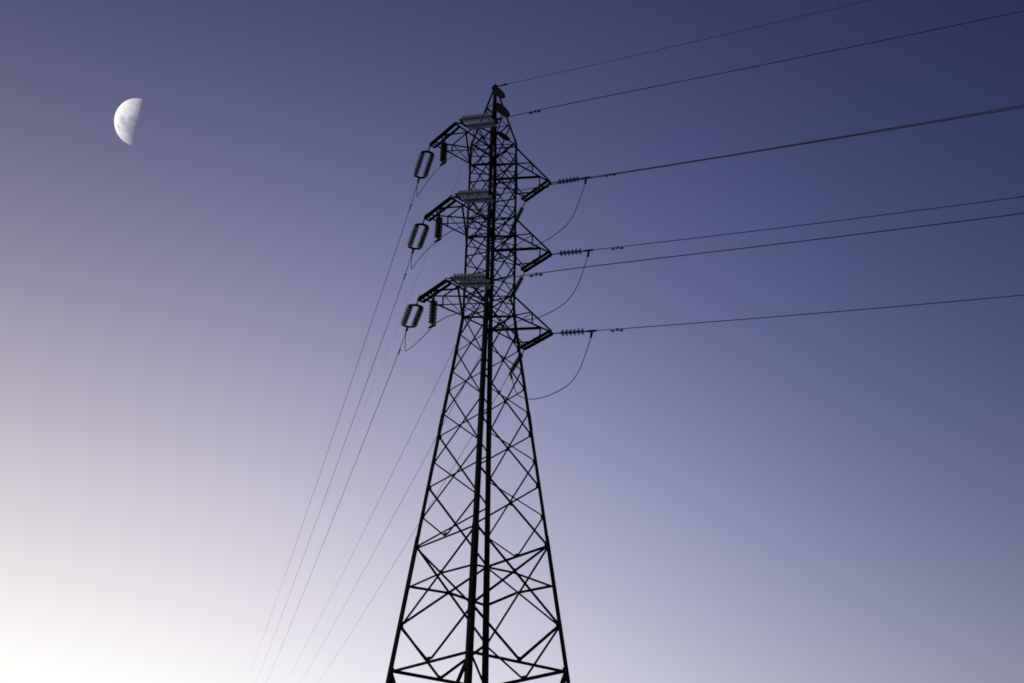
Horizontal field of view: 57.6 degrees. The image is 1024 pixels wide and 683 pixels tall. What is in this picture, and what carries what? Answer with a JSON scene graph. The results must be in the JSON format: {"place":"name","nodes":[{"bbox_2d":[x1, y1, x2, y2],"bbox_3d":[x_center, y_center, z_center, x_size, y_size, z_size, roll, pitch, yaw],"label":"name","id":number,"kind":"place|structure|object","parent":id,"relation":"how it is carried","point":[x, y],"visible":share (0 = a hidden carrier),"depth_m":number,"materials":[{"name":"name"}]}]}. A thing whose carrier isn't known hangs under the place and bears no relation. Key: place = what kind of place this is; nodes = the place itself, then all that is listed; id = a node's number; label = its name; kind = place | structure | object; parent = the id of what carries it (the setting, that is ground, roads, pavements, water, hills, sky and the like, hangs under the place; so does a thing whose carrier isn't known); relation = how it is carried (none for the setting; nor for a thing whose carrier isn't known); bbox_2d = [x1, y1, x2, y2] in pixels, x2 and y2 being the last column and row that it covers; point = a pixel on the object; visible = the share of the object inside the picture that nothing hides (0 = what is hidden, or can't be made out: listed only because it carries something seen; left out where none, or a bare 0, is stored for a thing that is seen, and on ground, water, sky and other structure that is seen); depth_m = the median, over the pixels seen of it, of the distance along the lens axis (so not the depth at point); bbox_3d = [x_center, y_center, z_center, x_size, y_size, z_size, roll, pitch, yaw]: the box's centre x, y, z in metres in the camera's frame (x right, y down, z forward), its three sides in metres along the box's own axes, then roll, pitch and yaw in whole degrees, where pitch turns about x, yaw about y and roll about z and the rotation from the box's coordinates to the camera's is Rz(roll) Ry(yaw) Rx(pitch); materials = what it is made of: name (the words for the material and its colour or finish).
{"place":"outdoors","nodes":[
{"label":"outdoors","id":0,"kind":"place"},
{"bbox_2d":[0,0,1023,682],"label":"sky","id":1,"kind":"structure","parent":0,"point":[205,204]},
{"label":"ground","id":2,"kind":"structure","parent":0,"visible":0},
{"bbox_2d":[386,84,569,682],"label":"transmission tower","id":3,"kind":"structure","parent":2,"relation":"on","point":[486,335],"depth_m":41.42,"materials":[{"name":"metal"}]},
{"bbox_2d":[308,157,466,543],"bbox_3d":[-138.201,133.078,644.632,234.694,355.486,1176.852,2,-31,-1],"label":"earth wire","id":4,"kind":"object","parent":3,"relation":"attached to","point":[403,311],"visible":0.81,"depth_m":95.02,"materials":[{"name":"metal"}]},
{"bbox_2d":[401,298,423,331],"bbox_3d":[-4.776,-1.245,44.597,0.824,0.301,3.780,9,-26,-13],"label":"strain insulator","id":5,"kind":"object","parent":3,"relation":"attached to","point":[417,316],"visible":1,"depth_m":44.46,"materials":[{"name":"metal"}]},
{"bbox_2d":[267,332,405,679],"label":"conductor","id":6,"kind":"object","parent":5,"relation":"attached to","point":[353,467],"visible":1,"depth_m":64.50,"materials":[{"name":"metal"}]},
{"bbox_2d":[405,328,430,350],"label":"jumper cable","id":7,"kind":"object","parent":5,"relation":"hanging from","point":[418,341],"visible":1,"depth_m":43.70,"materials":[{"name":"grey metal"}]},
{"bbox_2d":[407,216,429,254],"bbox_3d":[-4.732,-5.333,47.056,0.824,0.301,3.780,9,-26,-13],"label":"strain insulator","id":8,"kind":"object","parent":3,"relation":"attached to","point":[412,237],"visible":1,"depth_m":46.98,"materials":[{"name":"ceramic"}]},
{"bbox_2d":[257,255,411,678],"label":"conductor","id":9,"kind":"object","parent":8,"relation":"attached to","point":[354,416],"visible":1,"depth_m":68.28,"materials":[{"name":"metal"}]},
{"bbox_2d":[411,242,435,268],"bbox_3d":[-4.368,-4.662,46.307,0.038,2.240,4.549,13,-33,-19],"label":"jumper cable","id":10,"kind":"object","parent":8,"relation":"hanging from","point":[421,256],"visible":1,"depth_m":46.82,"materials":[{"name":"grey metal"}]},
{"bbox_2d":[413,143,434,183],"bbox_3d":[-4.681,-9.438,49.524,0.824,0.301,3.780,9,-26,-13],"label":"strain insulator","id":11,"kind":"object","parent":3,"relation":"attached to","point":[427,166],"visible":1,"depth_m":49.45,"materials":[{"name":"ceramic"}]},
{"bbox_2d":[250,186,416,671],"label":"conductor","id":12,"kind":"object","parent":11,"relation":"attached to","point":[357,363],"visible":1,"depth_m":71.00,"materials":[{"name":"metal"}]},
{"bbox_2d":[416,166,440,196],"bbox_3d":[-4.317,-8.767,48.774,0.038,2.269,4.548,13,-33,-19],"label":"jumper cable","id":13,"kind":"object","parent":11,"relation":"hanging from","point":[426,182],"visible":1,"depth_m":49.18,"materials":[{"name":"grey metal"}]},
{"bbox_2d":[428,291,437,328],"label":"suspension insulator","id":14,"kind":"object","parent":3,"relation":"hanging from","point":[433,305],"visible":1,"depth_m":41.80,"materials":[{"name":"metal"}]},
{"bbox_2d":[434,209,442,242],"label":"suspension insulator","id":15,"kind":"object","parent":3,"relation":"hanging from","point":[438,227],"visible":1,"depth_m":44.23,"materials":[{"name":"ceramic"}]},
{"bbox_2d":[439,135,447,165],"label":"suspension insulator","id":16,"kind":"object","parent":3,"relation":"hanging from","point":[443,152],"visible":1,"depth_m":46.67,"materials":[{"name":"ceramic"}]},
{"bbox_2d":[444,273,498,287],"bbox_3d":[-1.811,-2.692,40.958,2.930,0.356,0.890,1,-27,33],"label":"strain insulator","id":17,"kind":"object","parent":3,"relation":"attached to","point":[468,280],"visible":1,"depth_m":40.87,"materials":[{"name":"metal"}]},
{"bbox_2d":[435,282,491,323],"bbox_3d":[-2.229,-1.646,40.900,3.307,1.110,0.120,-20,-37,31],"label":"jumper cable","id":18,"kind":"object","parent":17,"relation":"hanging from","point":[467,309],"visible":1,"depth_m":40.38,"materials":[{"name":"metal"}]},
{"bbox_2d":[498,213,1023,279],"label":"conductor","id":19,"kind":"object","parent":17,"relation":"attached to","point":[532,275],"visible":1,"depth_m":34.47,"materials":[{"name":"metal"}]},
{"bbox_2d":[449,188,499,203],"bbox_3d":[-1.754,-6.774,43.423,2.930,0.356,0.890,2,-26,33],"label":"strain insulator","id":20,"kind":"object","parent":3,"relation":"attached to","point":[472,196],"visible":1,"depth_m":43.34,"materials":[{"name":"ceramic"}]},
{"bbox_2d":[441,196,493,237],"bbox_3d":[-2.172,-5.737,43.369,3.298,1.102,0.120,-20,-37,31],"label":"jumper cable","id":21,"kind":"object","parent":20,"relation":"hanging from","point":[471,222],"visible":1,"depth_m":42.88,"materials":[{"name":"metal"}]},
{"bbox_2d":[500,107,1023,194],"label":"conductor","id":22,"kind":"object","parent":20,"relation":"attached to","point":[542,186],"visible":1,"depth_m":36.49,"materials":[{"name":"metal"}]},
{"bbox_2d":[453,113,501,129],"bbox_3d":[-1.697,-10.854,45.885,2.930,0.356,0.890,2,-26,33],"label":"strain insulator","id":23,"kind":"object","parent":3,"relation":"attached to","point":[477,118],"visible":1,"depth_m":45.81,"materials":[{"name":"ceramic"}]},
{"bbox_2d":[446,120,495,160],"bbox_3d":[-2.111,-9.824,45.833,3.298,1.096,0.120,-20,-37,31],"label":"jumper cable","id":24,"kind":"object","parent":23,"relation":"hanging from","point":[476,144],"visible":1,"depth_m":45.29,"materials":[{"name":"metal"}]},
{"bbox_2d":[502,10,1023,118],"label":"conductor","id":25,"kind":"object","parent":23,"relation":"attached to","point":[535,111],"visible":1,"depth_m":38.63,"materials":[{"name":"metal"}]},
{"bbox_2d":[508,350,524,374],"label":"strain insulator","id":26,"kind":"object","parent":3,"relation":"attached to","point":[516,363],"visible":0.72,"depth_m":48.43,"materials":[{"name":"ceramic"}]},
{"bbox_2d":[322,375,508,676],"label":"conductor","id":27,"kind":"object","parent":26,"relation":"attached to","point":[428,507],"visible":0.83,"depth_m":73.80,"materials":[{"name":"metal"}]},
{"bbox_2d":[508,272,524,301],"bbox_3d":[0.280,-3.006,50.753,0.260,0.269,3.660,8,-26,-12],"label":"strain insulator","id":28,"kind":"object","parent":3,"relation":"attached to","point":[519,281],"visible":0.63,"depth_m":50.40,"materials":[{"name":"ceramic"}]},
{"bbox_2d":[303,302,508,677],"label":"conductor","id":29,"kind":"object","parent":28,"relation":"attached to","point":[416,473],"visible":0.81,"depth_m":81.41,"materials":[{"name":"metal"}]},
{"bbox_2d":[510,251,589,319],"bbox_3d":[1.891,-2.551,48.817,0.117,2.788,6.867,21,-36,-30],"label":"jumper cable","id":30,"kind":"object","parent":28,"relation":"hanging from","point":[588,252],"visible":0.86,"depth_m":46.90,"materials":[{"name":"metal"}]},
{"bbox_2d":[509,202,524,233],"bbox_3d":[0.328,-7.107,53.218,0.260,0.269,3.660,8,-26,-12],"label":"strain insulator","id":31,"kind":"object","parent":3,"relation":"attached to","point":[520,211],"visible":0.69,"depth_m":52.95,"materials":[{"name":"ceramic"}]},
{"bbox_2d":[287,246,503,678],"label":"conductor","id":32,"kind":"object","parent":31,"relation":"attached to","point":[401,454],"visible":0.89,"depth_m":91.62,"materials":[{"name":"metal"}]},
{"bbox_2d":[511,178,586,247],"bbox_3d":[1.940,-6.648,51.282,0.117,2.808,6.872,21,-36,-30],"label":"jumper cable","id":33,"kind":"object","parent":31,"relation":"hanging from","point":[585,181],"visible":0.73,"depth_m":49.37,"materials":[{"name":"metal"}]},
{"bbox_2d":[551,176,590,184],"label":"strain insulator","id":34,"kind":"object","parent":3,"relation":"attached to","point":[570,179],"visible":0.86,"depth_m":49.73,"materials":[{"name":"metal"}]},
{"bbox_2d":[592,105,1023,176],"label":"conductor","id":35,"kind":"object","parent":34,"relation":"attached to","point":[816,140],"visible":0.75,"depth_m":43.15,"materials":[{"name":"metal"}]},
{"bbox_2d":[552,248,593,256],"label":"strain insulator","id":36,"kind":"object","parent":3,"relation":"attached to","point":[572,252],"visible":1,"depth_m":47.28,"materials":[{"name":"metal"}]},
{"bbox_2d":[594,196,1023,249],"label":"conductor","id":37,"kind":"object","parent":36,"relation":"attached to","point":[614,248],"visible":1,"depth_m":41.38,"materials":[{"name":"metal"}]},
{"bbox_2d":[554,328,596,335],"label":"strain insulator","id":38,"kind":"object","parent":3,"relation":"attached to","point":[570,332],"visible":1,"depth_m":44.80,"materials":[{"name":"ceramic"}]},
{"bbox_2d":[510,331,592,399],"bbox_3d":[1.861,1.522,46.368,0.117,2.816,6.848,20,-36,-29],"label":"jumper cable","id":39,"kind":"object","parent":38,"relation":"hanging from","point":[591,335],"visible":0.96,"depth_m":44.90,"materials":[{"name":"metal"}]},
{"bbox_2d":[597,295,1023,331],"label":"conductor","id":40,"kind":"object","parent":38,"relation":"attached to","point":[613,330],"visible":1,"depth_m":39.24,"materials":[{"name":"metal"}]},
{"bbox_2d":[497,0,868,86],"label":"earth wire","id":41,"kind":"object","parent":3,"relation":"attached to","point":[677,45],"visible":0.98,"depth_m":46.58,"materials":[{"name":"metal"}]}
]}

